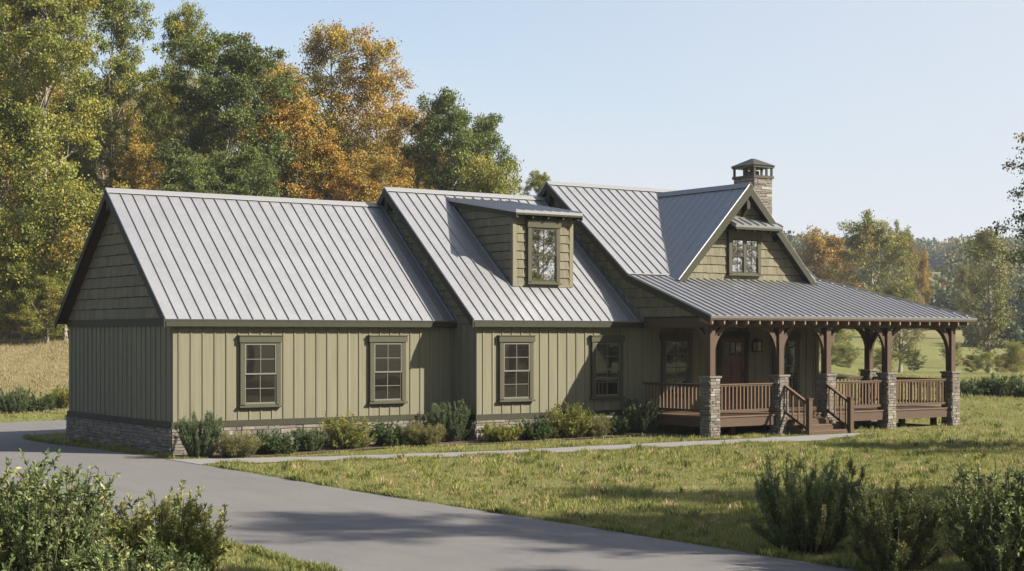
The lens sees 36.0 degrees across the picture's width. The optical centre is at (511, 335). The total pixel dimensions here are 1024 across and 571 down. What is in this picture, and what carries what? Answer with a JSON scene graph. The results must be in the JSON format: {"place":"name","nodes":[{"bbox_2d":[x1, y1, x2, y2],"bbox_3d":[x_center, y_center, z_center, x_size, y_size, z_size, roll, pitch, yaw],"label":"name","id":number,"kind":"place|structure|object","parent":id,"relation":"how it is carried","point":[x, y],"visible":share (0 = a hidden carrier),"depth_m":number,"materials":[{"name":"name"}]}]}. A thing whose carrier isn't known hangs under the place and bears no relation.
{"place":"outdoors","nodes":[
{"label":"outdoors","id":0,"kind":"place"},
{"bbox_2d":[0,420,857,570],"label":"driveway","id":1,"kind":"structure","parent":0,"point":[346,530],"depth_m":22.77,"materials":[{"name":"concrete"}]},
{"bbox_2d":[0,258,1023,570],"bbox_3d":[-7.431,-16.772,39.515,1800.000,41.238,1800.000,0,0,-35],"label":"ground","id":2,"kind":"structure","parent":0,"point":[930,354],"depth_m":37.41,"materials":[{"name":"green plant"}]},
{"bbox_2d":[0,385,31,413],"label":"shrub","id":3,"kind":"object","parent":2,"relation":"on","point":[18,403],"visible":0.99,"depth_m":56.27,"materials":[{"name":"green plant"}]},
{"bbox_2d":[0,238,41,335],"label":"tree","id":4,"kind":"object","parent":2,"relation":"on","point":[1,272],"visible":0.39,"depth_m":77.03,"materials":[{"name":"green plant"}]},
{"bbox_2d":[0,2,61,231],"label":"tree","id":5,"kind":"object","parent":2,"relation":"on","point":[3,68],"visible":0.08,"depth_m":85.87,"materials":[{"name":"green plant"}]},
{"bbox_2d":[2,268,68,343],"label":"tree","id":6,"kind":"object","parent":2,"relation":"on","point":[46,284],"visible":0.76,"depth_m":76.11,"materials":[{"name":"green plant"}]},
{"bbox_2d":[0,42,76,313],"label":"tree","id":7,"kind":"object","parent":2,"relation":"on","point":[61,99],"visible":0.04,"depth_m":88.84,"materials":[{"name":"green plant"}]},
{"bbox_2d":[0,207,77,340],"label":"tree","id":8,"kind":"object","parent":2,"relation":"on","point":[12,296],"visible":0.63,"depth_m":76.73,"materials":[{"name":"green plant"}]},
{"bbox_2d":[24,391,58,411],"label":"shrub","id":9,"kind":"object","parent":2,"relation":"on","point":[45,402],"visible":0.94,"depth_m":57.03,"materials":[{"name":"green plant"}]},
{"bbox_2d":[0,73,86,239],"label":"tree","id":10,"kind":"object","parent":2,"relation":"on","point":[55,105],"visible":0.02,"depth_m":105.27,"materials":[{"name":"green plant"}]},
{"bbox_2d":[0,102,88,338],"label":"tree","id":11,"kind":"object","parent":2,"relation":"on","point":[17,151],"visible":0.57,"depth_m":78.80,"materials":[{"name":"green plant"}]},
{"bbox_2d":[0,0,115,336],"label":"tree","id":12,"kind":"object","parent":2,"relation":"on","point":[45,47],"visible":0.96,"depth_m":79.85,"materials":[{"name":"green plant"}]},
{"bbox_2d":[48,384,68,408],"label":"shrub","id":13,"kind":"object","parent":2,"relation":"on","point":[62,398],"visible":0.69,"depth_m":58.49,"materials":[{"name":"green plant"}]},
{"bbox_2d":[0,448,120,570],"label":"shrub","id":14,"kind":"object","parent":2,"relation":"on","point":[40,535],"visible":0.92,"depth_m":15.69,"materials":[{"name":"green plant"}]},
{"bbox_2d":[0,173,136,340],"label":"tree","id":15,"kind":"object","parent":2,"relation":"on","point":[72,200],"visible":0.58,"depth_m":76.88,"materials":[{"name":"green plant"}]},
{"bbox_2d":[51,77,101,219],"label":"tree","id":16,"kind":"object","parent":2,"relation":"on","point":[60,113],"depth_m":116.56,"materials":[{"name":"green plant"}]},
{"bbox_2d":[58,194,99,299],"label":"tree","id":17,"kind":"object","parent":2,"relation":"on","point":[86,222],"visible":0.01,"depth_m":79.21,"materials":[{"name":"green plant"}]},
{"bbox_2d":[38,70,130,185],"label":"tree","id":18,"kind":"object","parent":2,"relation":"on","point":[64,89],"visible":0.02,"depth_m":115.21,"materials":[{"name":"green plant"}]},
{"bbox_2d":[47,68,150,231],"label":"tree","id":19,"kind":"object","parent":2,"relation":"on","point":[72,99],"visible":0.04,"depth_m":112.35,"materials":[{"name":"green plant"}]},
{"bbox_2d":[65,99,160,233],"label":"tree","id":20,"kind":"object","parent":2,"relation":"on","point":[106,144],"visible":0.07,"depth_m":104.65,"materials":[{"name":"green plant"}]},
{"bbox_2d":[52,0,177,238],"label":"tree","id":21,"kind":"object","parent":2,"relation":"on","point":[123,68],"visible":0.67,"depth_m":89.40,"materials":[{"name":"green plant"}]},
{"bbox_2d":[60,525,210,570],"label":"shrub","id":22,"kind":"object","parent":2,"relation":"on","point":[118,563],"visible":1,"depth_m":15.34,"materials":[{"name":"green plant"}]},
{"bbox_2d":[111,132,167,190],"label":"tree","id":23,"kind":"object","parent":2,"relation":"on","point":[139,152],"visible":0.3,"depth_m":84.82,"materials":[{"name":"orange plant"}]},
{"bbox_2d":[107,93,178,188],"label":"tree","id":24,"kind":"object","parent":2,"relation":"on","point":[139,122],"depth_m":121.02,"materials":[{"name":"green plant"}]},
{"bbox_2d":[100,479,230,570],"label":"shrub","id":25,"kind":"object","parent":2,"relation":"on","point":[187,535],"visible":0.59,"depth_m":16.98,"materials":[{"name":"green plant"}]},
{"bbox_2d":[108,64,222,189],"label":"tree","id":26,"kind":"object","parent":2,"relation":"on","point":[143,131],"visible":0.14,"depth_m":100.10,"materials":[{"name":"green plant"}]},
{"bbox_2d":[127,91,211,188],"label":"tree","id":27,"kind":"object","parent":2,"relation":"on","point":[164,127],"depth_m":119.96,"materials":[{"name":"green plant"}]},
{"bbox_2d":[144,1,220,191],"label":"tree","id":28,"kind":"object","parent":2,"relation":"on","point":[191,23],"visible":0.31,"depth_m":92.41,"materials":[{"name":"green plant"}]},
{"bbox_2d":[154,153,231,192],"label":"tree","id":29,"kind":"object","parent":2,"relation":"on","point":[186,175],"visible":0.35,"depth_m":81.68,"materials":[{"name":"green plant"}]},
{"bbox_2d":[189,115,251,191],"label":"tree","id":30,"kind":"object","parent":2,"relation":"on","point":[218,151],"visible":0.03,"depth_m":106.92,"materials":[{"name":"green plant"}]},
{"bbox_2d":[149,27,310,196],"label":"tree","id":31,"kind":"object","parent":2,"relation":"on","point":[223,90],"visible":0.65,"depth_m":85.94,"materials":[{"name":"green plant"}]},
{"bbox_2d":[230,127,251,156],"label":"tree","id":32,"kind":"object","parent":2,"relation":"on","point":[242,140],"visible":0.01,"depth_m":110.75,"materials":[{"name":"green plant"}]},
{"bbox_2d":[203,146,284,197],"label":"tree","id":33,"kind":"object","parent":2,"relation":"on","point":[242,175],"visible":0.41,"depth_m":82.33,"materials":[{"name":"green plant"}]},
{"bbox_2d":[213,50,286,189],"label":"tree","id":34,"kind":"object","parent":2,"relation":"on","point":[237,139],"visible":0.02,"depth_m":97.56,"materials":[{"name":"green plant"}]},
{"bbox_2d":[246,58,320,194],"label":"tree","id":35,"kind":"object","parent":2,"relation":"on","point":[282,66],"visible":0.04,"depth_m":93.67,"materials":[{"name":"green plant"}]},
{"bbox_2d":[238,66,337,199],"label":"tree","id":36,"kind":"object","parent":2,"relation":"on","point":[300,111],"visible":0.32,"depth_m":87.88,"materials":[{"name":"orange plant"}]},
{"bbox_2d":[282,107,337,199],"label":"tree","id":37,"kind":"object","parent":2,"relation":"on","point":[316,130],"visible":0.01,"depth_m":102.41,"materials":[{"name":"orange plant"}]},
{"bbox_2d":[271,126,376,201],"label":"tree","id":38,"kind":"object","parent":2,"relation":"on","point":[331,176],"visible":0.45,"depth_m":85.01,"materials":[{"name":"orange plant"}]},
{"bbox_2d":[286,18,386,202],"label":"tree","id":39,"kind":"object","parent":2,"relation":"on","point":[336,37],"visible":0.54,"depth_m":96.39,"materials":[{"name":"orange plant"}]},
{"bbox_2d":[328,122,361,192],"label":"tree","id":40,"kind":"object","parent":2,"relation":"on","point":[343,139],"visible":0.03,"depth_m":117.97,"materials":[{"name":"orange plant"}]},
{"bbox_2d":[328,22,423,202],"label":"tree","id":41,"kind":"object","parent":2,"relation":"on","point":[379,83],"visible":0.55,"depth_m":95.49,"materials":[{"name":"orange plant"}]},
{"bbox_2d":[348,146,416,202],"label":"tree","id":42,"kind":"object","parent":2,"relation":"on","point":[387,164],"visible":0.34,"depth_m":84.62,"materials":[{"name":"orange plant"}]},
{"bbox_2d":[358,144,414,199],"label":"tree","id":43,"kind":"object","parent":2,"relation":"on","point":[387,155],"visible":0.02,"depth_m":99.63,"materials":[{"name":"orange plant"}]},
{"bbox_2d":[368,139,422,186],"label":"tree","id":44,"kind":"object","parent":2,"relation":"on","point":[399,146],"visible":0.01,"depth_m":109.38,"materials":[{"name":"plant"}]},
{"bbox_2d":[366,105,460,201],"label":"tree","id":45,"kind":"object","parent":2,"relation":"on","point":[403,120],"visible":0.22,"depth_m":91.51,"materials":[{"name":"orange plant"}]},
{"bbox_2d":[175,432,661,457],"bbox_3d":[-1.839,2.705,39.486,13.700,0.130,2.400,0,0,-35],"label":"planting bed","id":46,"kind":"object","parent":2,"relation":"on","point":[326,449],"visible":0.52,"depth_m":39.31,"materials":[{"name":"brown soil"}]},
{"bbox_2d":[174,410,224,457],"bbox_3d":[-7.099,2.238,35.929,1.131,1.141,1.210,0,0,7],"label":"shrub","id":47,"kind":"object","parent":46,"relation":"on","point":[191,438],"visible":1,"depth_m":35.69,"materials":[{"name":"green plant"}]},
{"bbox_2d":[214,428,264,457],"bbox_3d":[-6.259,2.459,35.990,1.229,0.784,1.174,0,0,-35],"label":"shrub","id":48,"kind":"object","parent":46,"relation":"on","point":[237,446],"visible":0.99,"depth_m":35.82,"materials":[{"name":"green plant"}]},
{"bbox_2d":[254,428,299,454],"bbox_3d":[-5.590,2.499,37.026,1.215,0.685,1.069,0,0,-35],"label":"shrub","id":49,"kind":"object","parent":46,"relation":"on","point":[275,443],"visible":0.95,"depth_m":36.77,"materials":[{"name":"green plant"}]},
{"bbox_2d":[292,427,325,451],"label":"shrub","id":50,"kind":"object","parent":46,"relation":"on","point":[311,440],"visible":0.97,"depth_m":37.52,"materials":[{"name":"green plant"}]},
{"bbox_2d":[318,412,377,448],"bbox_3d":[-4.003,2.299,38.337,1.333,1.035,1.528,0,0,30],"label":"shrub","id":51,"kind":"object","parent":46,"relation":"on","point":[341,436],"visible":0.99,"depth_m":38.15,"materials":[{"name":"green plant"}]},
{"bbox_2d":[367,419,410,446],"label":"shrub","id":52,"kind":"object","parent":46,"relation":"on","point":[388,437],"visible":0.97,"depth_m":38.95,"materials":[{"name":"green plant"}]},
{"bbox_2d":[401,420,446,446],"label":"shrub","id":53,"kind":"object","parent":46,"relation":"on","point":[424,436],"visible":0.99,"depth_m":39.02,"materials":[{"name":"green plant"}]},
{"bbox_2d":[425,399,474,441],"bbox_3d":[-1.626,2.175,40.209,1.233,1.156,1.356,0,0,-35],"label":"shrub","id":54,"kind":"object","parent":46,"relation":"on","point":[456,422],"visible":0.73,"depth_m":39.98,"materials":[{"name":"green plant"}]},
{"bbox_2d":[480,421,524,441],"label":"shrub","id":55,"kind":"object","parent":46,"relation":"on","point":[496,434],"visible":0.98,"depth_m":39.65,"materials":[{"name":"green plant"}]},
{"bbox_2d":[515,417,554,440],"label":"shrub","id":56,"kind":"object","parent":46,"relation":"on","point":[539,430],"visible":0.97,"depth_m":40.21,"materials":[{"name":"green plant"}]},
{"bbox_2d":[542,399,593,437],"bbox_3d":[1.491,2.170,41.045,1.383,1.060,1.417,0,0,-35],"label":"shrub","id":57,"kind":"object","parent":46,"relation":"on","point":[576,425],"visible":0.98,"depth_m":40.86,"materials":[{"name":"green plant"}]},
{"bbox_2d":[585,411,611,437],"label":"shrub","id":58,"kind":"object","parent":46,"relation":"on","point":[598,428],"visible":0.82,"depth_m":41.27,"materials":[{"name":"green plant"}]},
{"bbox_2d":[607,412,631,434],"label":"shrub","id":59,"kind":"object","parent":46,"relation":"on","point":[619,427],"visible":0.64,"depth_m":41.97,"materials":[{"name":"green plant"}]},
{"bbox_2d":[621,396,663,432],"bbox_3d":[3.567,2.160,42.930,1.201,1.036,1.149,0,0,-35],"label":"shrub","id":60,"kind":"object","parent":46,"relation":"on","point":[638,422],"visible":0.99,"depth_m":42.72,"materials":[{"name":"green plant"}]},
{"bbox_2d":[414,149,452,189],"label":"tree","id":61,"kind":"object","parent":2,"relation":"on","point":[421,187],"visible":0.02,"depth_m":96.33,"materials":[{"name":"green plant"}]},
{"bbox_2d":[395,87,486,191],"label":"tree","id":62,"kind":"object","parent":2,"relation":"on","point":[454,122],"visible":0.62,"depth_m":88.28,"materials":[{"name":"green plant"}]},
{"bbox_2d":[453,112,521,193],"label":"tree","id":63,"kind":"object","parent":2,"relation":"on","point":[486,124],"visible":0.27,"depth_m":90.19,"materials":[{"name":"green plant"}]},
{"bbox_2d":[454,148,525,194],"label":"tree","id":64,"kind":"object","parent":2,"relation":"on","point":[494,176],"visible":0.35,"depth_m":85.32,"materials":[{"name":"green plant"}]},
{"bbox_2d":[54,159,976,454],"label":"house","id":65,"kind":"structure","parent":2,"relation":"on","point":[252,315],"depth_m":41.66,"materials":[{"name":"green"}]},
{"bbox_2d":[237,335,283,407],"bbox_3d":[-6.062,0.855,37.950,1.170,1.740,0.135,0,0,-35],"label":"window","id":66,"kind":"structure","parent":65,"relation":"in","point":[259,355],"depth_m":37.94,"materials":[{"name":"grey glass"}]},
{"bbox_2d":[367,335,408,403],"bbox_3d":[-3.155,0.855,40.004,1.150,1.740,0.135,0,0,-35],"label":"window","id":67,"kind":"structure","parent":65,"relation":"in","point":[387,353],"depth_m":40.00,"materials":[{"name":"grey glass"}]},
{"bbox_2d":[497,335,535,401],"bbox_3d":[0.118,0.850,40.970,1.170,1.730,0.135,0,0,-35],"label":"window","id":68,"kind":"structure","parent":65,"relation":"in","point":[515,352],"depth_m":40.96,"materials":[{"name":"glass"}]},
{"bbox_2d":[525,220,561,284],"bbox_3d":[0.860,-2.240,42.571,1.160,1.710,0.135,0,0,-35],"label":"window","id":69,"kind":"structure","parent":65,"relation":"in","point":[542,237],"depth_m":42.56,"materials":[{"name":"clear glass"}]},
{"bbox_2d":[589,335,625,399],"bbox_3d":[2.593,0.850,42.718,1.170,1.730,0.135,0,0,-35],"label":"window","id":70,"kind":"structure","parent":65,"relation":"in","point":[606,351],"depth_m":42.70,"materials":[{"name":"grey glass"}]},
{"bbox_2d":[659,333,693,396],"bbox_3d":[4.618,0.825,44.149,1.170,1.780,0.135,0,0,-35],"label":"window","id":71,"kind":"structure","parent":65,"relation":"in","point":[676,348],"depth_m":44.14,"materials":[{"name":"grey glass"}]},
{"bbox_2d":[717,332,749,408],"bbox_3d":[6.380,1.000,45.407,1.260,2.240,0.112,0,0,-35],"label":"door","id":72,"kind":"structure","parent":65,"relation":"in","point":[732,347],"depth_m":45.43,"materials":[{"name":"red wood"}]},
{"bbox_2d":[726,230,762,275],"bbox_3d":[6.749,-2.382,45.630,1.360,1.295,0.135,0,0,-35],"label":"window","id":73,"kind":"structure","parent":65,"relation":"in","point":[743,248],"depth_m":45.61,"materials":[{"name":"glass"}]},
{"bbox_2d":[752,339,762,351],"bbox_3d":[7.144,0.275,45.851,0.260,0.390,0.270,0,0,-35],"label":"wall lantern","id":74,"kind":"object","parent":65,"relation":"attached to","point":[756,345],"depth_m":45.80,"materials":[{"name":"brown metal"}]},
{"bbox_2d":[772,334,800,393],"bbox_3d":[8.134,0.825,46.633,1.140,1.780,0.135,0,0,-35],"label":"window","id":75,"kind":"structure","parent":65,"relation":"in","point":[792,345],"depth_m":46.78,"materials":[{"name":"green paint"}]},
{"bbox_2d":[517,168,550,195],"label":"tree","id":76,"kind":"object","parent":2,"relation":"on","point":[538,180],"visible":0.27,"depth_m":103.65,"materials":[{"name":"green plant"}]},
{"bbox_2d":[745,452,869,554],"bbox_3d":[3.855,2.165,20.443,1.641,1.293,1.570,0,0,-35],"label":"shrub","id":77,"kind":"object","parent":2,"relation":"on","point":[815,520],"visible":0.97,"depth_m":20.14,"materials":[{"name":"green plant"}]},
{"bbox_2d":[794,225,869,333],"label":"tree","id":78,"kind":"object","parent":2,"relation":"on","point":[819,256],"visible":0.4,"depth_m":193.85,"materials":[{"name":"orange plant"}]},
{"bbox_2d":[820,329,856,365],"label":"tree","id":79,"kind":"object","parent":2,"relation":"on","point":[839,336],"visible":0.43,"depth_m":139.78,"materials":[{"name":"green plant"}]},
{"bbox_2d":[831,344,862,367],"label":"bush","id":80,"kind":"object","parent":2,"relation":"on","point":[845,350],"visible":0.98,"depth_m":134.75,"materials":[{"name":"green plant"}]},
{"bbox_2d":[821,209,915,332],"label":"tree","id":81,"kind":"object","parent":2,"relation":"on","point":[869,236],"visible":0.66,"depth_m":179.19,"materials":[{"name":"green plant"}]},
{"bbox_2d":[873,347,896,370],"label":"bush","id":82,"kind":"object","parent":2,"relation":"on","point":[877,357],"visible":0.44,"depth_m":124.73,"materials":[{"name":"green plant"}]},
{"bbox_2d":[845,476,946,570],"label":"shrub","id":83,"kind":"object","parent":2,"relation":"on","point":[906,544],"visible":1,"depth_m":18.36,"materials":[{"name":"green plant"}]},
{"bbox_2d":[880,219,921,349],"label":"tree","id":84,"kind":"object","parent":2,"relation":"on","point":[905,232],"visible":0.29,"depth_m":187.43,"materials":[{"name":"green plant"}]},
{"bbox_2d":[877,277,926,371],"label":"tree","id":85,"kind":"object","parent":2,"relation":"on","point":[907,292],"visible":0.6,"depth_m":119.72,"materials":[{"name":"green plant"}]},
{"bbox_2d":[783,230,1023,347],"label":"wood","id":86,"kind":"object","parent":2,"relation":"on","point":[949,257],"visible":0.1,"depth_m":313.13,"materials":[{"name":"green plant"}]},
{"bbox_2d":[902,349,927,371],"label":"bush","id":87,"kind":"object","parent":2,"relation":"on","point":[912,363],"visible":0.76,"depth_m":129.81,"materials":[{"name":"green plant"}]},
{"bbox_2d":[909,245,932,338],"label":"tree","id":88,"kind":"object","parent":2,"relation":"on","point":[924,274],"visible":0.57,"depth_m":214.62,"materials":[{"name":"green plant"}]},
{"bbox_2d":[938,341,965,366],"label":"tree","id":89,"kind":"object","parent":2,"relation":"on","point":[943,351],"visible":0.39,"depth_m":149.74,"materials":[{"name":"green plant"}]},
{"bbox_2d":[953,259,982,326],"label":"tree","id":90,"kind":"object","parent":2,"relation":"on","point":[964,273],"visible":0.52,"depth_m":214.51,"materials":[{"name":"green plant"}]},
{"bbox_2d":[960,355,982,372],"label":"bush","id":91,"kind":"object","parent":2,"relation":"on","point":[972,364],"visible":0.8,"depth_m":127.92,"materials":[{"name":"green plant"}]},
{"bbox_2d":[960,378,991,395],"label":"shrub","id":92,"kind":"object","parent":2,"relation":"on","point":[972,388],"visible":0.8,"depth_m":65.37,"materials":[{"name":"green plant"}]},
{"bbox_2d":[934,458,1023,570],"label":"shrub","id":93,"kind":"object","parent":2,"relation":"on","point":[989,538],"visible":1,"depth_m":18.15,"materials":[{"name":"green plant"}]},
{"bbox_2d":[973,351,996,371],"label":"bush","id":94,"kind":"object","parent":2,"relation":"on","point":[985,356],"visible":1,"depth_m":125.78,"materials":[{"name":"green plant"}]},
{"bbox_2d":[955,226,1018,372],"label":"tree","id":95,"kind":"object","parent":2,"relation":"on","point":[992,248],"visible":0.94,"depth_m":127.64,"materials":[{"name":"green plant"}]},
{"bbox_2d":[976,373,1021,396],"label":"shrub","id":96,"kind":"object","parent":2,"relation":"on","point":[999,388],"visible":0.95,"depth_m":65.33,"materials":[{"name":"green plant"}]},
{"bbox_2d":[992,354,1011,372],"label":"bush","id":97,"kind":"object","parent":2,"relation":"on","point":[999,362],"visible":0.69,"depth_m":129.89,"materials":[{"name":"green plant"}]},
{"bbox_2d":[988,132,1023,302],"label":"tree","id":98,"kind":"object","parent":2,"relation":"on","point":[1004,230],"visible":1,"depth_m":73.04,"materials":[{"name":"green plant"}]},
{"bbox_2d":[1002,340,1023,373],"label":"tree","id":99,"kind":"object","parent":2,"relation":"on","point":[1016,347],"visible":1,"depth_m":117.72,"materials":[{"name":"green plant"}]},
{"bbox_2d":[1002,348,1023,372],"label":"bush","id":100,"kind":"object","parent":2,"relation":"on","point":[1021,362],"visible":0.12,"depth_m":123.98,"materials":[{"name":"green plant"}]},
{"bbox_2d":[1008,374,1023,397],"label":"shrub","id":101,"kind":"object","parent":2,"relation":"on","point":[1019,393],"visible":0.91,"depth_m":65.52,"materials":[{"name":"green plant"}]},
{"bbox_2d":[2,0,1023,246],"label":"sky","id":102,"kind":"structure","parent":0,"point":[910,112],"materials":[{"name":"blue"}]},
{"bbox_2d":[169,433,873,464],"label":"path","id":103,"kind":"structure","parent":0,"point":[200,461],"depth_m":37.17,"materials":[{"name":"concrete"}]}
]}

